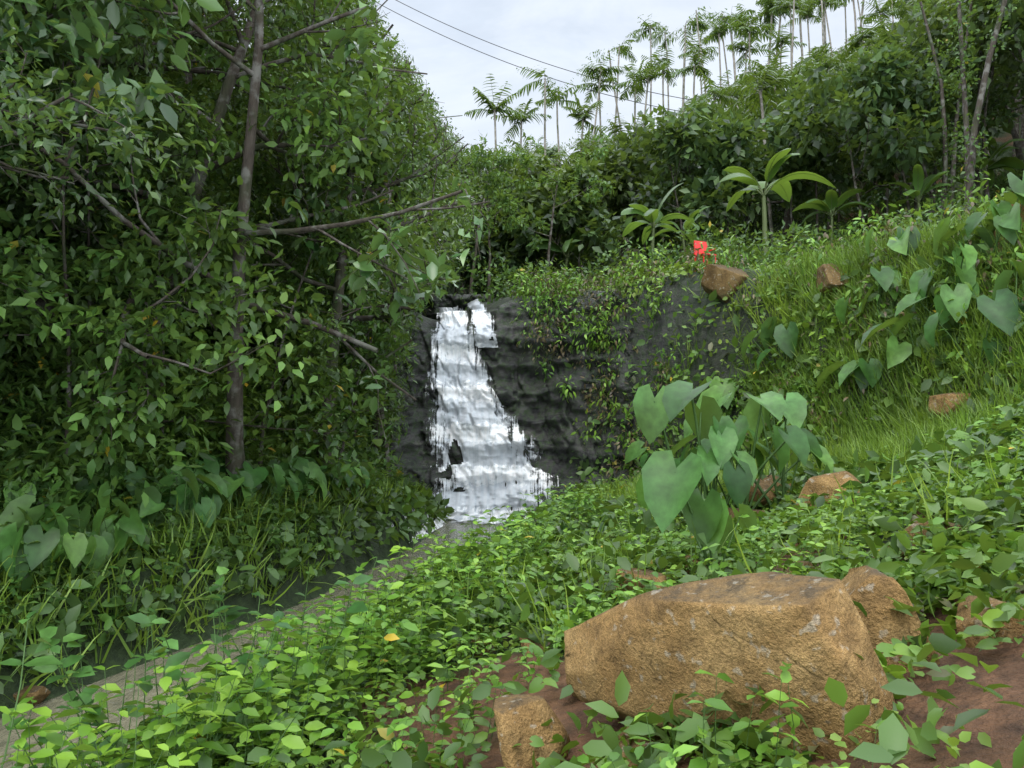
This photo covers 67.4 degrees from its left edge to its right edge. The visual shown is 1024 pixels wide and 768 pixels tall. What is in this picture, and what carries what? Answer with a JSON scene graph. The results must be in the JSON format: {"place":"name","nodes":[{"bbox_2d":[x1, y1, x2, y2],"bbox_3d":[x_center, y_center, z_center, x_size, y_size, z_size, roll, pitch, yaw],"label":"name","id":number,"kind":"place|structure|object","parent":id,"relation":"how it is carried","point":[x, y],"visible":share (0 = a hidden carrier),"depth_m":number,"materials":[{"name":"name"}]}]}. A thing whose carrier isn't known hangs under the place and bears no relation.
{"place":"outdoors","nodes":[
{"label":"outdoors","id":0,"kind":"place"},
{"bbox_2d":[0,517,525,767],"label":"stream","id":1,"kind":"structure","parent":0,"point":[113,704],"depth_m":8.99,"materials":[{"name":"liquid"}]},
{"bbox_2d":[13,685,50,705],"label":"rock","id":2,"kind":"object","parent":1,"relation":"on","point":[40,693],"visible":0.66,"depth_m":7.67,"materials":[{"name":"brown stone"}]},
{"bbox_2d":[0,86,1023,767],"bbox_3d":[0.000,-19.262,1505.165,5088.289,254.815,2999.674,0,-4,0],"label":"ground","id":3,"kind":"structure","parent":0,"point":[1000,726],"depth_m":9.38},
{"bbox_2d":[453,638,494,656],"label":"rock","id":4,"kind":"object","parent":3,"relation":"on","point":[480,654],"visible":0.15,"depth_m":6.70,"materials":[{"name":"brown stone"}]},
{"bbox_2d":[361,289,638,543],"bbox_3d":[-0.900,0.182,24.821,10.200,8.900,16.934,0,-4,0],"label":"rock face","id":5,"kind":"object","parent":3,"relation":"on","point":[521,398],"visible":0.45,"depth_m":22.54},
{"bbox_2d":[391,299,558,542],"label":"waterfall","id":6,"kind":"structure","parent":5,"relation":"on","point":[491,463],"depth_m":22.45,"materials":[{"name":"liquid"}]},
{"bbox_2d":[0,0,1022,480],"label":"forest foliage","id":7,"kind":"object","parent":3,"relation":"on","point":[28,94],"visible":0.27,"depth_m":13.00,"materials":[{"name":"green plant"}]},
{"bbox_2d":[0,171,1023,767],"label":"ground foliage","id":8,"kind":"object","parent":3,"relation":"on","point":[372,641],"depth_m":6.11,"materials":[{"name":"green plant"}]},
{"bbox_2d":[0,0,598,543],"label":"foliage","id":9,"kind":"object","parent":8,"relation":"on","point":[80,28],"visible":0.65,"depth_m":10.18,"materials":[{"name":"green plant"}]},
{"bbox_2d":[0,171,1023,767],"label":"elephant ear plants","id":10,"kind":"object","parent":8,"relation":"on","point":[666,489],"visible":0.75,"depth_m":10.03,"materials":[{"name":"green plant"}]},
{"bbox_2d":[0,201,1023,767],"bbox_3d":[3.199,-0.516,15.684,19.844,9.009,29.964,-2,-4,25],"label":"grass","id":11,"kind":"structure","parent":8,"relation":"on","point":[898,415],"depth_m":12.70,"materials":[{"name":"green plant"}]},
{"bbox_2d":[57,202,1023,767],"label":"climbing vines","id":12,"kind":"object","parent":8,"relation":"on","point":[945,602],"visible":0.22,"depth_m":20.55,"materials":[{"name":"green plant"}]},
{"bbox_2d":[0,0,1023,767],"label":"leaves","id":13,"kind":"object","parent":3,"relation":"on","point":[246,154],"depth_m":12.44,"materials":[{"name":"green plant"}]},
{"bbox_2d":[0,0,1023,767],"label":"leaves","id":14,"kind":"object","parent":3,"relation":"on","point":[34,420],"visible":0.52,"depth_m":11.51,"materials":[{"name":"green plant"}]},
{"bbox_2d":[494,694,569,767],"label":"boulder","id":15,"kind":"object","parent":3,"relation":"on","point":[520,719],"visible":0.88,"depth_m":4.26,"materials":[{"name":"brown stone"}]},
{"bbox_2d":[519,638,553,653],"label":"rock","id":16,"kind":"object","parent":3,"relation":"on","point":[528,644],"visible":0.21,"depth_m":6.55,"materials":[{"name":"brown stone"}]},
{"bbox_2d":[566,675,583,701],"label":"rock","id":17,"kind":"object","parent":3,"relation":"on","point":[568,683],"visible":0.06,"depth_m":5.20,"materials":[{"name":"brown stone"}]},
{"bbox_2d":[245,0,1023,294],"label":"foliage","id":18,"kind":"object","parent":3,"relation":"on","point":[882,74],"visible":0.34,"depth_m":36.36,"materials":[{"name":"green plant"}]},
{"bbox_2d":[618,727,662,766],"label":"rock","id":19,"kind":"object","parent":3,"relation":"on","point":[633,744],"visible":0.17,"depth_m":4.06,"materials":[{"name":"brown stone"}]},
{"bbox_2d":[615,568,666,595],"bbox_3d":[1.295,1.966,7.469,0.391,0.340,0.614,2,-5,-29],"label":"rock","id":20,"kind":"object","parent":3,"relation":"on","point":[661,578],"visible":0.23,"depth_m":7.33,"materials":[{"name":"brown stone"}]},
{"bbox_2d":[423,0,923,172],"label":"palm fronds","id":21,"kind":"object","parent":3,"relation":"on","point":[899,12],"visible":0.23,"depth_m":71.19,"materials":[{"name":"green plant"}]},
{"bbox_2d":[682,554,699,576],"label":"rock","id":22,"kind":"object","parent":3,"relation":"on","point":[689,556],"visible":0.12,"depth_m":8.05,"materials":[{"name":"brown stone"}]},
{"bbox_2d":[694,240,715,268],"bbox_3d":[5.512,-3.672,21.911,0.460,0.910,0.442,2,-4,-23],"label":"red chair","id":23,"kind":"object","parent":3,"relation":"on","point":[698,245],"visible":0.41,"depth_m":22.04,"materials":[{"name":"red plastic"}]},
{"bbox_2d":[701,264,748,302],"bbox_3d":[5.451,-2.542,19.592,1.271,1.045,1.008,0,-4,0],"label":"boulder","id":24,"kind":"object","parent":3,"relation":"on","point":[718,277],"visible":0.77,"depth_m":19.20,"materials":[{"name":"brown stone"}]},
{"bbox_2d":[564,572,894,759],"bbox_3d":[1.074,1.503,4.167,0.902,1.086,1.854,2,-5,-31],"label":"boulder","id":25,"kind":"object","parent":3,"relation":"on","point":[659,648],"visible":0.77,"depth_m":3.70,"materials":[{"name":"brown stone"}]},
{"bbox_2d":[448,0,1021,281],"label":"palm trees","id":26,"kind":"object","parent":3,"relation":"on","point":[824,21],"visible":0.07,"depth_m":77.33,"materials":[{"name":"green plant"}]},
{"bbox_2d":[728,508,770,525],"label":"rock","id":27,"kind":"object","parent":3,"relation":"on","point":[730,510],"visible":0.05,"depth_m":9.71,"materials":[{"name":"brown stone"}]},
{"bbox_2d":[749,475,795,511],"bbox_3d":[3.809,1.609,11.136,0.713,0.576,0.539,1,-4,-15],"label":"rock","id":28,"kind":"object","parent":3,"relation":"on","point":[766,483],"visible":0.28,"depth_m":11.01,"materials":[{"name":"brown stone"}]},
{"bbox_2d":[545,140,1020,275],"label":"plant stems","id":29,"kind":"object","parent":3,"relation":"on","point":[764,221],"visible":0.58,"depth_m":31.92,"materials":[{"name":"green plant"}]},
{"bbox_2d":[433,133,1023,268],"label":"banana foliage","id":30,"kind":"object","parent":29,"relation":"on","point":[486,159],"visible":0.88,"depth_m":30.68,"materials":[{"name":"green plant"}]},
{"bbox_2d":[787,561,814,573],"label":"boulder","id":31,"kind":"object","parent":3,"relation":"on","point":[806,563],"visible":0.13,"depth_m":6.63,"materials":[{"name":"brown stone"}]},
{"bbox_2d":[795,471,860,516],"bbox_3d":[3.849,1.350,9.121,0.888,0.650,0.551,-2,-5,28],"label":"boulder","id":32,"kind":"object","parent":3,"relation":"on","point":[823,483],"visible":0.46,"depth_m":8.96,"materials":[{"name":"brown stone"}]},
{"bbox_2d":[816,263,850,295],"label":"rock","id":33,"kind":"object","parent":3,"relation":"on","point":[832,277],"visible":0.6,"depth_m":16.05,"materials":[{"name":"brown stone"}]},
{"bbox_2d":[841,565,939,673],"bbox_3d":[2.015,1.398,4.415,0.672,0.713,0.559,-1,-4,13],"label":"boulder","id":34,"kind":"object","parent":3,"relation":"on","point":[868,588],"visible":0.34,"depth_m":4.16,"materials":[{"name":"brown stone"}]},
{"bbox_2d":[898,521,962,561],"bbox_3d":[3.292,1.285,6.009,0.464,0.438,0.394,2,-5,-30],"label":"boulder","id":35,"kind":"object","parent":3,"relation":"on","point":[910,528],"visible":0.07,"depth_m":6.00,"materials":[{"name":"brown stone"}]},
{"bbox_2d":[928,392,974,420],"bbox_3d":[7.220,0.408,12.424,0.756,0.537,0.613,1,-4,-15],"label":"rock","id":36,"kind":"object","parent":3,"relation":"on","point":[935,400],"visible":0.34,"depth_m":12.24,"materials":[{"name":"brown stone"}]},
{"bbox_2d":[956,595,1023,647],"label":"boulder","id":37,"kind":"object","parent":3,"relation":"on","point":[1015,628],"visible":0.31,"depth_m":4.19,"materials":[{"name":"brown stone"}]},
{"bbox_2d":[993,204,1023,271],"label":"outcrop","id":38,"kind":"object","parent":3,"relation":"on","point":[1022,210],"visible":0.09,"depth_m":13.11,"materials":[{"name":"brown stone"}]},
{"bbox_2d":[376,0,696,111],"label":"power lines","id":39,"kind":"object","parent":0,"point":[528,57],"visible":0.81,"depth_m":74.53,"materials":[{"name":"black metal"}]},
{"bbox_2d":[225,0,901,169],"label":"sky","id":40,"kind":"structure","parent":0,"point":[559,33],"materials":[{"name":"white"}]}
]}

